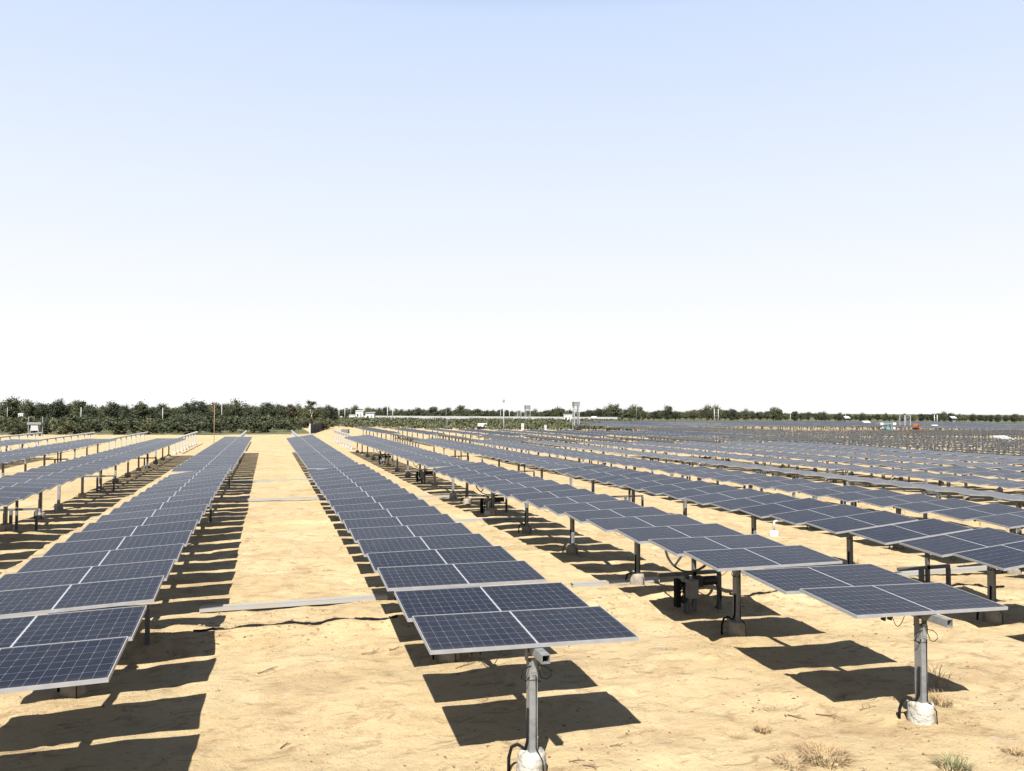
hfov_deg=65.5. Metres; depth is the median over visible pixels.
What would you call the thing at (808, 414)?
tree
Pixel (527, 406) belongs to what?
lattice tower
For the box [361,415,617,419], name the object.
boundary wall
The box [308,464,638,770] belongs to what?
solar tracker
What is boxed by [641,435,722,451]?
bare tracker frame
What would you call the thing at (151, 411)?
tree
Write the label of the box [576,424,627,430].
solar tracker
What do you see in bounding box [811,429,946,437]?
bare tracker frame
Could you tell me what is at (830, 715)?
dry twig
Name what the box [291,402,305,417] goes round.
tree
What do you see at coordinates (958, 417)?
tree
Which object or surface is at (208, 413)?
tree
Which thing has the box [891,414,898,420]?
tree
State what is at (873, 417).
tree
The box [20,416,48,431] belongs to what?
bush
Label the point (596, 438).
bare tracker frame
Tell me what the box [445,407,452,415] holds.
tree
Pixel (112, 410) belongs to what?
tree
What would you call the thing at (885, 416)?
tree
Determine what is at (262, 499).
cable tray
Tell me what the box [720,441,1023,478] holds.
solar tracker
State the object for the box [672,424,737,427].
solar tracker
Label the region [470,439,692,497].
solar tracker
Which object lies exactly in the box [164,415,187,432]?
bush
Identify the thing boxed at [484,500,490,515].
pipe riser
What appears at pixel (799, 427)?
solar tracker
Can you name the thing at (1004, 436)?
hut
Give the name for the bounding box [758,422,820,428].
solar tracker
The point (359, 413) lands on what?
hut
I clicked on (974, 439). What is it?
bare tracker frame
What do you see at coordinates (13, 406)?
tree
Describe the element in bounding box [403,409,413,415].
tree
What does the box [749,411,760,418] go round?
tree
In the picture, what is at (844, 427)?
solar tracker
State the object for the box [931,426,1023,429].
solar tracker
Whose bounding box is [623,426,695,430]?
bare tracker frame
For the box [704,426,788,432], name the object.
bare tracker frame
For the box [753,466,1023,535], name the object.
solar tracker
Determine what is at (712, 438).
bare tracker frame
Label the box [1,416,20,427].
bush
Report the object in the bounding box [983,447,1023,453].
bare tracker frame
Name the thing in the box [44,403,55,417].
tree
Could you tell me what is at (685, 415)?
tree
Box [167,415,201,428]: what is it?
bush
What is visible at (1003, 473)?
solar tracker
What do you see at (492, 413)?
tree
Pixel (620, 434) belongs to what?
solar tracker
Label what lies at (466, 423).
scrub
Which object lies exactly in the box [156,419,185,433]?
bush
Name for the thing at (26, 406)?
tree
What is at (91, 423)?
bush
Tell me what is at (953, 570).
cable tray
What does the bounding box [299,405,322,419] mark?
tree
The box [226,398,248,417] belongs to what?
tree
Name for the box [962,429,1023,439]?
bare tracker frame
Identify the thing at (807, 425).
solar tracker
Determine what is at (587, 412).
tree
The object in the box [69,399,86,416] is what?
tree
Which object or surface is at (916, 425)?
wheel loader
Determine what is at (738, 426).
solar tracker
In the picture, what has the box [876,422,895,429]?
site cabin
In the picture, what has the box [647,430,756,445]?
solar tracker
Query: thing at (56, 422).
bush
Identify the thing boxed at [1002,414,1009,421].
tree
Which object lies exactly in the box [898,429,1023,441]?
bare tracker frame
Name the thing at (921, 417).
tree
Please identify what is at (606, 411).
tree
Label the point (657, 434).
solar tracker
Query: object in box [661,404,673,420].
tree
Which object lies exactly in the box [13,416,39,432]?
bush
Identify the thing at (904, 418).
scaffold tower
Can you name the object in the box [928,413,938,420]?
tree
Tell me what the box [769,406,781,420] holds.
tree
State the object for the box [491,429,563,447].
solar tracker
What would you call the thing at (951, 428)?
solar tracker
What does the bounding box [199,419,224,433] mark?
bush
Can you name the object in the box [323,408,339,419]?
tree
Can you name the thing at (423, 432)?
solar tracker
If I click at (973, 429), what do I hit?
solar tracker
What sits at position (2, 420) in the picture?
bush
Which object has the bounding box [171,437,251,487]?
solar tracker
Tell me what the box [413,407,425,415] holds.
tree
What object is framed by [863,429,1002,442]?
bare tracker frame
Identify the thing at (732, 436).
bare tracker frame
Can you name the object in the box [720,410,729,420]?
tree
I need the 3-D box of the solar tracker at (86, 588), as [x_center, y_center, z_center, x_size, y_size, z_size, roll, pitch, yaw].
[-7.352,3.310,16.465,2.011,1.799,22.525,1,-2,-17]
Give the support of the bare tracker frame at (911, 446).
on the ground
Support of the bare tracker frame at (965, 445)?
on the ground
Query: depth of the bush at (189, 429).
108.39 m
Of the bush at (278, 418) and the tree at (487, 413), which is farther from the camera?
the tree at (487, 413)
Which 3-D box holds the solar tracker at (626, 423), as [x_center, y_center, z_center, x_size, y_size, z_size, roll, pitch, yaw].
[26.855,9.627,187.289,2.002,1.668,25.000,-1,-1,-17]
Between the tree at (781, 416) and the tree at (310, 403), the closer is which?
the tree at (310, 403)
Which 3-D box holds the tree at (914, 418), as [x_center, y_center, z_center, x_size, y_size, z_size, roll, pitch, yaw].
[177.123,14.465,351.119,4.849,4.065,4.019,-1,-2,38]
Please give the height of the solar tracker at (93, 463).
1.721 m
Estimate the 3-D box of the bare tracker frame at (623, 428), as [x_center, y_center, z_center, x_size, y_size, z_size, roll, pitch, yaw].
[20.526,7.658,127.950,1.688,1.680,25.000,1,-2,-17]
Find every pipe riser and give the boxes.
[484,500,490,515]
[769,520,778,536]
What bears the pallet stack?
on the ground
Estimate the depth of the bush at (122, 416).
124.33 m
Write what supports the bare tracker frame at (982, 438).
on the ground
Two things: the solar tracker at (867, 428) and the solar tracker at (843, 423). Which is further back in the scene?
the solar tracker at (843, 423)
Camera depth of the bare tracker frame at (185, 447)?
66.93 m
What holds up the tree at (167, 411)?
on the ground
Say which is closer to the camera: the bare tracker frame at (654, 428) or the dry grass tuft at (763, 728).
the dry grass tuft at (763, 728)
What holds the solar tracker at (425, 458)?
on the ground
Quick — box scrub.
[322,417,635,430]
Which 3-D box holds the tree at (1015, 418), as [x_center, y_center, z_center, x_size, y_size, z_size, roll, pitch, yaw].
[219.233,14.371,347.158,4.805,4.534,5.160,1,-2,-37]
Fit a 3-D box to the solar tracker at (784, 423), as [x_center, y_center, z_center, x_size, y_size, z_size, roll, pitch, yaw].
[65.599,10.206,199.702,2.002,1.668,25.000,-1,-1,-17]
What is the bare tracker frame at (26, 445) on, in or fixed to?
on the ground
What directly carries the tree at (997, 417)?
on the ground
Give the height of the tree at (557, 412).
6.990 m
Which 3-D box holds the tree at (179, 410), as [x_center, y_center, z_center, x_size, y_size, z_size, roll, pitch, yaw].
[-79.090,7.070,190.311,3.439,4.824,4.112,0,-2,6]
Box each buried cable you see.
[193,615,397,631]
[729,590,776,595]
[951,583,1004,587]
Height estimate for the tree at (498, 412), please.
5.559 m
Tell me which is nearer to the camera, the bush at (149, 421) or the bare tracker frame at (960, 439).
the bare tracker frame at (960, 439)
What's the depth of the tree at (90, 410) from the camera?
178.34 m
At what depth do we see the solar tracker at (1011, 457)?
56.06 m
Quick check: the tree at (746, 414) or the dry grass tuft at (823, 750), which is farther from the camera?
the tree at (746, 414)
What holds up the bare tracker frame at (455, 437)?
on the ground
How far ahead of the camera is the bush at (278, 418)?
153.71 m
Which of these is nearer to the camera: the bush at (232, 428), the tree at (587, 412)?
the bush at (232, 428)
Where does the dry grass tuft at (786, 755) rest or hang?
on the ground
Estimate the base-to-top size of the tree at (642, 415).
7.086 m
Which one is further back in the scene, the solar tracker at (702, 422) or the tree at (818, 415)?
the tree at (818, 415)
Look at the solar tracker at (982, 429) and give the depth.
189.56 m
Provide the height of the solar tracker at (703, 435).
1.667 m
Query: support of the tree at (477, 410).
on the ground
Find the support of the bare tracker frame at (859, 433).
on the ground
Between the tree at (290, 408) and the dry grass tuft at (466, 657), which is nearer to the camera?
the dry grass tuft at (466, 657)
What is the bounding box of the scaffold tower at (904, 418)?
[899,415,910,429]
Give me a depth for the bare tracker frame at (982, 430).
122.13 m
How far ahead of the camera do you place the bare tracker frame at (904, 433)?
108.04 m
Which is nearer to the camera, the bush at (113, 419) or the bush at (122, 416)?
the bush at (113, 419)
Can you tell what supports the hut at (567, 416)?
on the ground
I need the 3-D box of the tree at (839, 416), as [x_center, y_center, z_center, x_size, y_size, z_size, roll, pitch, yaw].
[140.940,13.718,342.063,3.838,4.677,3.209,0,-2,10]
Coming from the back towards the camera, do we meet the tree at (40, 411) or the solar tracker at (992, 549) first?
the tree at (40, 411)
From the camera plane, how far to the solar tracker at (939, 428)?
177.59 m
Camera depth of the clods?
11.42 m
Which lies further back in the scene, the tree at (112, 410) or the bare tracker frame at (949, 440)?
the tree at (112, 410)
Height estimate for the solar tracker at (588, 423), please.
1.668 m
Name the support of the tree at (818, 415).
on the ground
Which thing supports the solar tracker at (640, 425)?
on the ground
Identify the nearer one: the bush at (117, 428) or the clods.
the clods
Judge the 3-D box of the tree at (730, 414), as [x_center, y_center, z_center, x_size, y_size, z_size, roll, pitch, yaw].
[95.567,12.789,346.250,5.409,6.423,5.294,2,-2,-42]
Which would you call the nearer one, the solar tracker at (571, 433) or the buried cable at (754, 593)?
the buried cable at (754, 593)
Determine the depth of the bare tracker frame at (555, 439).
73.90 m
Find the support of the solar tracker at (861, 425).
on the ground
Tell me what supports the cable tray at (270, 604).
on the ground
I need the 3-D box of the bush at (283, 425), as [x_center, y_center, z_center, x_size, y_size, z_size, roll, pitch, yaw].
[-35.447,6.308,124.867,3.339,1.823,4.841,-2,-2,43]
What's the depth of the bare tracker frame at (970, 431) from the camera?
115.70 m
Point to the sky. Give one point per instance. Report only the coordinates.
(813, 206)
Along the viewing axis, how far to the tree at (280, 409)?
181.10 m
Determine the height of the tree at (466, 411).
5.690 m
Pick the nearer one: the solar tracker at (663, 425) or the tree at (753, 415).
the solar tracker at (663, 425)
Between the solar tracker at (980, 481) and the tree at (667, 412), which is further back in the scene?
the tree at (667, 412)
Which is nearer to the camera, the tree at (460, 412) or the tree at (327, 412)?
the tree at (327, 412)
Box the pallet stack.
[341,429,348,433]
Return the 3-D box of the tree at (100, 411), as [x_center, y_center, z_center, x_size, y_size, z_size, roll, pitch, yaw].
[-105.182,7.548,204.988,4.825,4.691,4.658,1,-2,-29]
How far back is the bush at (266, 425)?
118.72 m
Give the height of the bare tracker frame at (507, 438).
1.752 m
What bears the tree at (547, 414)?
on the ground
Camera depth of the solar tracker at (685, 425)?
157.55 m
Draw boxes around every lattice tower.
[524,405,530,419]
[572,402,579,429]
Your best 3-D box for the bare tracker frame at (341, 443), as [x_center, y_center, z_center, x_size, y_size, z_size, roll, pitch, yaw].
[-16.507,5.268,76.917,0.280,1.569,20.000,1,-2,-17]
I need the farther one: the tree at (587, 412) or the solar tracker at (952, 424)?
the tree at (587, 412)
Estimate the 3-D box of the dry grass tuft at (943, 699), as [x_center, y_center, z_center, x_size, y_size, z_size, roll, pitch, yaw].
[4.938,3.605,9.132,0.430,0.164,0.374,-1,-2,38]
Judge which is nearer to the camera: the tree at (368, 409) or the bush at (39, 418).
the bush at (39, 418)
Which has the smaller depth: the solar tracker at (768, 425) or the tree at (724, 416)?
the solar tracker at (768, 425)
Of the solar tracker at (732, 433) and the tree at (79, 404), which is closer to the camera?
the solar tracker at (732, 433)
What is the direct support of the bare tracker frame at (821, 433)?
on the ground
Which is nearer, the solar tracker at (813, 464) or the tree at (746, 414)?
the solar tracker at (813, 464)
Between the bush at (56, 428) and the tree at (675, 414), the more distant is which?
the tree at (675, 414)
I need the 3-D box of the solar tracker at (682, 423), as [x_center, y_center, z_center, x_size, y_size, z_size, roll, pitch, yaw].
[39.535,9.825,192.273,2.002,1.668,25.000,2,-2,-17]
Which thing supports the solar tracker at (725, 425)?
on the ground
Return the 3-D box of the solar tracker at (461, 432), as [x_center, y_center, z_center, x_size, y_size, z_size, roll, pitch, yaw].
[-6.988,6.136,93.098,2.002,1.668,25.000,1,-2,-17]
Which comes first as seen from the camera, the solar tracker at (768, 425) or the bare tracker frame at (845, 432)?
the bare tracker frame at (845, 432)
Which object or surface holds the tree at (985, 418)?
on the ground
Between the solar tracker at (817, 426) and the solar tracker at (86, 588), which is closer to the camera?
the solar tracker at (86, 588)
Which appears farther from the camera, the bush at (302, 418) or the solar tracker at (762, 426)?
the solar tracker at (762, 426)
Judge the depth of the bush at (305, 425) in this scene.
149.76 m
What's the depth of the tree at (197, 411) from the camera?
175.34 m
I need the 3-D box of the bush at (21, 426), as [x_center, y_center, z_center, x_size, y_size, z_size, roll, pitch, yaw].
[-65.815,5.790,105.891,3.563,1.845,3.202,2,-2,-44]
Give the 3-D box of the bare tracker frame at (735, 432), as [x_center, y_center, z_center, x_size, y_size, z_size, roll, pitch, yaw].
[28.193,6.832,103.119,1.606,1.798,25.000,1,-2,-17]
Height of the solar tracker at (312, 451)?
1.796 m
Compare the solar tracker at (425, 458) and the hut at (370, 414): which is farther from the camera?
the hut at (370, 414)
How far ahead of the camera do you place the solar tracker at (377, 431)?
86.03 m
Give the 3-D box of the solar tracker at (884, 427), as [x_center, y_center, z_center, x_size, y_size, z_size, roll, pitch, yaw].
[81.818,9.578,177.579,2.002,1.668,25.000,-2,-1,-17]
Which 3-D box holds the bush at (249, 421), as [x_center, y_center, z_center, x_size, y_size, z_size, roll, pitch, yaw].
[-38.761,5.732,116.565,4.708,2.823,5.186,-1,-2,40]
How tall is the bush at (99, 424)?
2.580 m
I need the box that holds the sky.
[0,0,1023,414]
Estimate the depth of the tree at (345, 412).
389.16 m
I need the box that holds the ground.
[0,411,1023,770]
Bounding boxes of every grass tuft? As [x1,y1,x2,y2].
[457,652,477,661]
[750,718,773,733]
[769,749,813,770]
[792,736,855,767]
[928,661,954,689]
[928,690,954,707]
[929,749,978,770]
[999,743,1023,756]
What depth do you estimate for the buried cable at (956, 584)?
15.80 m
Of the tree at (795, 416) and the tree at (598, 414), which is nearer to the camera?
the tree at (795, 416)
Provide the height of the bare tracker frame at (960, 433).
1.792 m
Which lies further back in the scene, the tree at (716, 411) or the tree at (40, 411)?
the tree at (716, 411)
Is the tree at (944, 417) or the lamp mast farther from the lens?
the tree at (944, 417)
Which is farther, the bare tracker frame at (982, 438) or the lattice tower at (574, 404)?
the lattice tower at (574, 404)
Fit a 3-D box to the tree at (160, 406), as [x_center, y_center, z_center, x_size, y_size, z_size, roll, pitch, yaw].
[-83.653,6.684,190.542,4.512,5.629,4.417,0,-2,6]
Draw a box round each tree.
[0,393,22,419]
[19,399,38,416]
[30,401,49,418]
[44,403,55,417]
[48,398,69,418]
[61,402,71,416]
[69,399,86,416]
[79,404,99,420]
[95,407,103,417]
[99,400,120,417]
[119,403,132,417]
[132,399,151,419]
[146,406,158,418]
[152,403,170,418]
[159,407,171,418]
[171,407,176,416]
[174,405,187,415]
[181,398,210,416]
[204,403,213,418]
[208,402,218,418]
[215,403,231,417]
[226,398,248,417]
[242,403,258,417]
[255,402,274,416]
[273,403,286,418]
[284,404,298,417]
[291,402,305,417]
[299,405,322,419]
[304,399,316,416]
[315,405,324,418]
[322,404,334,421]
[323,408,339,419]
[337,409,343,415]
[342,408,350,416]
[348,403,362,415]
[364,406,373,415]
[382,405,390,415]
[396,409,405,415]
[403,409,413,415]
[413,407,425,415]
[427,407,438,415]
[438,408,450,415]
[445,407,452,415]
[455,405,465,415]
[464,408,471,415]
[472,408,480,415]
[483,410,490,415]
[489,409,496,415]
[497,408,506,415]
[513,410,523,416]
[530,409,539,416]
[542,410,552,416]
[552,407,564,416]
[578,411,586,416]
[585,410,591,416]
[594,407,602,416]
[602,402,613,416]
[607,404,622,418]
[621,409,632,418]
[625,403,643,418]
[637,406,644,420]
[648,411,658,418]
[656,410,664,418]
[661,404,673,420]
[671,411,681,420]
[680,410,691,418]
[686,409,699,419]
[699,403,715,420]
[711,403,723,420]
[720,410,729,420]
[726,409,735,419]
[733,412,741,420]
[740,408,751,420]
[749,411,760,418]
[761,411,771,420]
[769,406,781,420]
[778,409,783,420]
[783,413,789,419]
[791,411,798,420]
[802,411,811,419]
[815,412,821,420]
[820,411,830,420]
[835,412,843,420]
[857,412,868,419]
[870,414,882,419]
[881,412,890,420]
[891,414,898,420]
[909,414,917,420]
[917,414,925,421]
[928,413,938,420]
[938,411,949,421]
[946,412,954,420]
[955,413,965,421]
[967,413,977,421]
[982,415,989,422]
[991,415,1001,421]
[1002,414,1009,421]
[1008,414,1022,422]
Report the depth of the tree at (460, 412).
337.61 m
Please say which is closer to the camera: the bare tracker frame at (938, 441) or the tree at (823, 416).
the bare tracker frame at (938, 441)
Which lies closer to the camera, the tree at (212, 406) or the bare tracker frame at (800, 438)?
the bare tracker frame at (800, 438)
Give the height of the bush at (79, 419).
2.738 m
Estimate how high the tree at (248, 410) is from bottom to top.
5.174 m
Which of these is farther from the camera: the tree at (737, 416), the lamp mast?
the tree at (737, 416)
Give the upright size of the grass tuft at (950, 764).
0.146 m
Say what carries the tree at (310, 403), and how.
on the ground
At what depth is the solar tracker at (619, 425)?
156.83 m
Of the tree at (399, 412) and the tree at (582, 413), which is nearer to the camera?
the tree at (582, 413)
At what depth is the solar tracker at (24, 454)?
41.68 m
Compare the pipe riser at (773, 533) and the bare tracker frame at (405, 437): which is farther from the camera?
the bare tracker frame at (405, 437)
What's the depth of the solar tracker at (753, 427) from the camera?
193.49 m
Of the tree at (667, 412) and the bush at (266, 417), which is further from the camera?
the tree at (667, 412)
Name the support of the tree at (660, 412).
on the ground
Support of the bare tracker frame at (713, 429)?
on the ground
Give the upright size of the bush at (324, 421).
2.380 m
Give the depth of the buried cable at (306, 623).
11.93 m
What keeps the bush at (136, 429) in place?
on the ground
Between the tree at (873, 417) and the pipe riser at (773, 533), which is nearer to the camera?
the pipe riser at (773, 533)
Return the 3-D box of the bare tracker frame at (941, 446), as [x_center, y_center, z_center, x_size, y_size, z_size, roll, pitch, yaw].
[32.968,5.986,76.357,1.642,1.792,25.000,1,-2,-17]
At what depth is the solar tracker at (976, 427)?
149.19 m
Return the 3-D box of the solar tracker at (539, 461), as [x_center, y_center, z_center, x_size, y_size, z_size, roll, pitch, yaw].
[-2.121,4.436,46.220,2.006,1.732,31.275,1,-2,-17]
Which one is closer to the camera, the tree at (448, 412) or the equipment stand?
the equipment stand
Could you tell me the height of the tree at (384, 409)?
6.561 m
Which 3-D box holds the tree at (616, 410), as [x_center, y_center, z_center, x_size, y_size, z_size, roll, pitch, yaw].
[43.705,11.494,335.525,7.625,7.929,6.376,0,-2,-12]
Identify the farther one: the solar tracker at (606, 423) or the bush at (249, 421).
the solar tracker at (606, 423)
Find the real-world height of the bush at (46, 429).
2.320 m
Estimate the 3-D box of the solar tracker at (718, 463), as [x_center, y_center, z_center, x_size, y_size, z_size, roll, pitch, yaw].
[6.428,4.789,49.299,2.006,1.707,31.275,1,-2,-17]
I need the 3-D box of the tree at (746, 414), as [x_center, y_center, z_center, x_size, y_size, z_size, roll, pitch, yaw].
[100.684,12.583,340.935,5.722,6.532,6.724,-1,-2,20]
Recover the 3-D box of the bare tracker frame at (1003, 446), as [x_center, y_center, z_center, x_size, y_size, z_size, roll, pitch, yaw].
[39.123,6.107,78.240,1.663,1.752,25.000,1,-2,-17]
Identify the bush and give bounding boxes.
[0,414,16,431]
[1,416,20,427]
[1,422,30,434]
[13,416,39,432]
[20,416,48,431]
[25,419,55,433]
[43,417,65,432]
[48,419,77,434]
[63,415,92,429]
[68,421,88,433]
[78,417,117,434]
[79,417,114,431]
[103,417,126,431]
[103,418,137,434]
[119,415,140,429]
[122,422,141,432]
[133,419,159,433]
[145,420,162,432]
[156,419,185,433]
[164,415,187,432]
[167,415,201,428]
[175,421,205,433]
[183,414,203,422]
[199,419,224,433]
[199,421,223,432]
[215,415,224,425]
[220,415,242,432]
[227,415,262,432]
[252,420,274,432]
[254,415,277,430]
[273,421,302,430]
[274,415,283,420]
[281,416,307,426]
[286,417,303,428]
[302,418,311,427]
[309,417,333,429]
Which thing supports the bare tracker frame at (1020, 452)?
on the ground
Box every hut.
[356,410,364,417]
[365,412,375,417]
[478,423,486,428]
[563,414,572,421]
[993,435,1016,448]
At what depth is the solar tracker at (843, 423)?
199.27 m
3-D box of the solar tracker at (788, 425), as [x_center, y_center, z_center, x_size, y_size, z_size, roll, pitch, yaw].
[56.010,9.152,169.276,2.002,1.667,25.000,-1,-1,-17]
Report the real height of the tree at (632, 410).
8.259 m
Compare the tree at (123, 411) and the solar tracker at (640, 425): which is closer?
the solar tracker at (640, 425)
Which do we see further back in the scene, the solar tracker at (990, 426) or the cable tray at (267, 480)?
the solar tracker at (990, 426)
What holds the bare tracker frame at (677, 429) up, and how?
on the ground
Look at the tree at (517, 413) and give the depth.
351.44 m
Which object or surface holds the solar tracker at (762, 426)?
on the ground
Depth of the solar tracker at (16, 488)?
21.90 m
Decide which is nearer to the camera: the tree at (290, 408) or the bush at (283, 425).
the bush at (283, 425)
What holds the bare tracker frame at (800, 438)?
on the ground
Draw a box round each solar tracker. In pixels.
[0,439,42,450]
[0,439,116,476]
[0,465,230,698]
[0,472,86,531]
[25,438,185,511]
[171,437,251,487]
[286,434,357,469]
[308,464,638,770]
[344,435,474,498]
[355,427,400,439]
[390,428,444,446]
[413,438,590,485]
[425,429,484,444]
[431,462,1007,725]
[458,429,527,442]
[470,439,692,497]
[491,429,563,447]
[522,429,608,446]
[525,441,777,491]
[554,464,1023,624]
[555,430,643,444]
[569,422,604,426]
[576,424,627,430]
[577,441,862,485]
[584,422,629,424]
[586,430,685,440]
[591,424,650,430]
[601,422,647,423]
[614,424,671,430]
[614,430,715,441]
[619,422,670,423]
[626,441,944,491]
[630,424,694,429]
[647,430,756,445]
[652,422,698,423]
[657,424,714,426]
[659,466,1023,574]
[668,422,718,423]
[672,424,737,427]
[673,430,784,441]
[674,441,1013,492]
[683,422,738,423]
[690,424,756,427]
[712,424,777,427]
[713,422,771,428]
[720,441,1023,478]
[730,422,783,428]
[733,424,793,428]
[744,422,804,428]
[751,424,813,430]
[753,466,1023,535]
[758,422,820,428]
[765,441,1023,471]
[770,424,833,430]
[772,422,830,428]
[778,424,851,430]
[793,424,868,431]
[802,422,869,428]
[819,424,887,430]
[825,424,891,429]
[841,467,1023,498]
[842,424,922,429]
[892,426,1001,429]
[919,424,977,429]
[922,426,1019,429]
[923,466,1023,505]
[929,424,1004,429]
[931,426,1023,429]
[947,424,1023,429]
[949,426,1011,429]
[969,426,1023,429]
[999,466,1023,470]
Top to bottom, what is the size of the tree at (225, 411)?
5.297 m
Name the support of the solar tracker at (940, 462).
on the ground
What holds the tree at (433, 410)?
on the ground
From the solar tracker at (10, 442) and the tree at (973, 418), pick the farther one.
the tree at (973, 418)
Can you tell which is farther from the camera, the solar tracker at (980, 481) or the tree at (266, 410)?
the tree at (266, 410)
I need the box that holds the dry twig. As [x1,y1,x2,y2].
[816,712,845,719]
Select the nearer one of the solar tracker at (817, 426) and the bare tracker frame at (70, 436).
the bare tracker frame at (70, 436)
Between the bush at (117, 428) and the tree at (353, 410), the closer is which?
the bush at (117, 428)
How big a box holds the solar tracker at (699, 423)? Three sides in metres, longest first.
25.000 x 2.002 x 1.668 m
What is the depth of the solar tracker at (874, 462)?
46.34 m
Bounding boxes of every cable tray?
[199,594,387,612]
[211,496,325,501]
[223,479,312,482]
[417,495,448,497]
[453,517,522,521]
[570,577,659,587]
[895,565,998,575]
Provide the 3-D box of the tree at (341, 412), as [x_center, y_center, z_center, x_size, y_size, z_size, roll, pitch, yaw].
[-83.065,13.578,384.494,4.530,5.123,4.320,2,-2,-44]
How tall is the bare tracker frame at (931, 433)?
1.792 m
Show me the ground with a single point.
(400, 711)
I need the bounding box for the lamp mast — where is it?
[503,400,504,429]
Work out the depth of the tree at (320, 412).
187.97 m
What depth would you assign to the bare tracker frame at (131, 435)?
66.53 m
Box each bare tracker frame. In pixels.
[0,432,42,451]
[37,432,95,445]
[108,432,147,449]
[173,431,197,454]
[333,430,352,449]
[387,433,420,447]
[433,433,474,454]
[476,433,533,453]
[520,434,578,449]
[560,434,629,454]
[605,436,672,454]
[608,427,677,437]
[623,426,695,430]
[639,426,715,438]
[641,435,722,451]
[659,426,738,436]
[672,426,753,437]
[678,429,787,442]
[681,435,764,448]
[690,427,772,431]
[701,430,813,440]
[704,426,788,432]
[716,435,802,453]
[719,430,836,439]
[724,435,904,462]
[739,430,858,444]
[749,435,936,457]
[752,435,842,450]
[757,430,884,443]
[773,435,966,459]
[775,429,904,441]
[789,436,882,444]
[793,429,924,443]
[799,435,996,452]
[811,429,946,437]
[825,435,1023,457]
[829,429,967,439]
[846,429,987,444]
[847,435,1023,451]
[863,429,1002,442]
[872,436,1023,453]
[881,429,1022,441]
[893,435,1023,453]
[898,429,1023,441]
[913,429,1022,441]
[916,435,1023,451]
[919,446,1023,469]
[933,429,1022,439]
[938,434,1023,447]
[944,428,1023,438]
[951,446,1023,463]
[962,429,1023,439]
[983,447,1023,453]
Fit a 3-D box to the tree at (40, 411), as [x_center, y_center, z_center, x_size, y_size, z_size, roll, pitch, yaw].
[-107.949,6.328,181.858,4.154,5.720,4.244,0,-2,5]
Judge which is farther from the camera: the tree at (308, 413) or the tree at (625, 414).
the tree at (625, 414)
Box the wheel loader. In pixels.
[909,424,921,431]
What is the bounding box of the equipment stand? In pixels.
[27,417,43,435]
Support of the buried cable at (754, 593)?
on the ground
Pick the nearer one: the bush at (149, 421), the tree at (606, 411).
the bush at (149, 421)
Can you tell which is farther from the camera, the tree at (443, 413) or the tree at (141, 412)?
the tree at (443, 413)
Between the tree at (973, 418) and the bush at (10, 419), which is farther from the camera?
the tree at (973, 418)
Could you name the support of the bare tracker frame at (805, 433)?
on the ground
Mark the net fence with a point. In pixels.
(315, 427)
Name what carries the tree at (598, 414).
on the ground
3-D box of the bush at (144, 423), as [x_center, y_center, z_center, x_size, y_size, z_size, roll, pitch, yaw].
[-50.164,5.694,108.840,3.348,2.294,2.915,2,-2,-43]
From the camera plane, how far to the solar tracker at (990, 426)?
162.26 m
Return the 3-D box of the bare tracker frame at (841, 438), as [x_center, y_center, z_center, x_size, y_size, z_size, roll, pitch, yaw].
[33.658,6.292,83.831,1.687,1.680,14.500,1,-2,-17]
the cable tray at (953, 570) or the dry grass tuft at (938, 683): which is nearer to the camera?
the dry grass tuft at (938, 683)
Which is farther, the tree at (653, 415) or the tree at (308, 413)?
the tree at (653, 415)
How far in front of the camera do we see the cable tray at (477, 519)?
24.08 m
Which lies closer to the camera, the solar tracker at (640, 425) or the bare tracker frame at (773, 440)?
the bare tracker frame at (773, 440)
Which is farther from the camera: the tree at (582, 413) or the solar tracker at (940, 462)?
the tree at (582, 413)
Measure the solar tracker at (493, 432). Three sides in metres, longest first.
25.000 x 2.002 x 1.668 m
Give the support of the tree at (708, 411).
on the ground
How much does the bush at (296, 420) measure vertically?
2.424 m
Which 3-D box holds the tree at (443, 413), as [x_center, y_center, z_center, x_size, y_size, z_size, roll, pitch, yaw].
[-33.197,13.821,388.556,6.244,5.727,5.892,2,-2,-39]
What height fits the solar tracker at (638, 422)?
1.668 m
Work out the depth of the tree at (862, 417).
339.39 m
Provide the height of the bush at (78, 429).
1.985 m
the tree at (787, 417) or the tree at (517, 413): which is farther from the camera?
the tree at (787, 417)
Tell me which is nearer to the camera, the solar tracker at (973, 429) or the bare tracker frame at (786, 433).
the bare tracker frame at (786, 433)
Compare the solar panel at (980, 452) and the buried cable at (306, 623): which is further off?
the solar panel at (980, 452)
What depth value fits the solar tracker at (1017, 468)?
37.50 m
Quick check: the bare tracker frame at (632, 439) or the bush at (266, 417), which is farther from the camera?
the bush at (266, 417)
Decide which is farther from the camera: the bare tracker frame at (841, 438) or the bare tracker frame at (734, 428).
the bare tracker frame at (734, 428)
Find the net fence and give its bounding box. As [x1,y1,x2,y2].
[309,421,325,432]
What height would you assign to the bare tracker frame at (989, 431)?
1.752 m
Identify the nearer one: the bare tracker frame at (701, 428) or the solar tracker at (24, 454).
the solar tracker at (24, 454)
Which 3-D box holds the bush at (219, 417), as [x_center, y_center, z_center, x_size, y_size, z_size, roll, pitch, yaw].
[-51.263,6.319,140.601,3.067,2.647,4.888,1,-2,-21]
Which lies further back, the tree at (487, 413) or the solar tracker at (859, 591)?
the tree at (487, 413)
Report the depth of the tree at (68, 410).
195.96 m
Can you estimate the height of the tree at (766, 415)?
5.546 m
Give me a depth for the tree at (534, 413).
340.86 m
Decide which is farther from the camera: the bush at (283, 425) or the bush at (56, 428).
the bush at (283, 425)
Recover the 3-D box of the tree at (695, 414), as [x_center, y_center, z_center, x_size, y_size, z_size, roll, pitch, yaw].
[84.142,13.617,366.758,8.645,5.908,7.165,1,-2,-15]
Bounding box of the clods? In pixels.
[1,498,1022,770]
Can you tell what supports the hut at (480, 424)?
on the ground
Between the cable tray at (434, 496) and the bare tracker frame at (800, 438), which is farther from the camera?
the bare tracker frame at (800, 438)

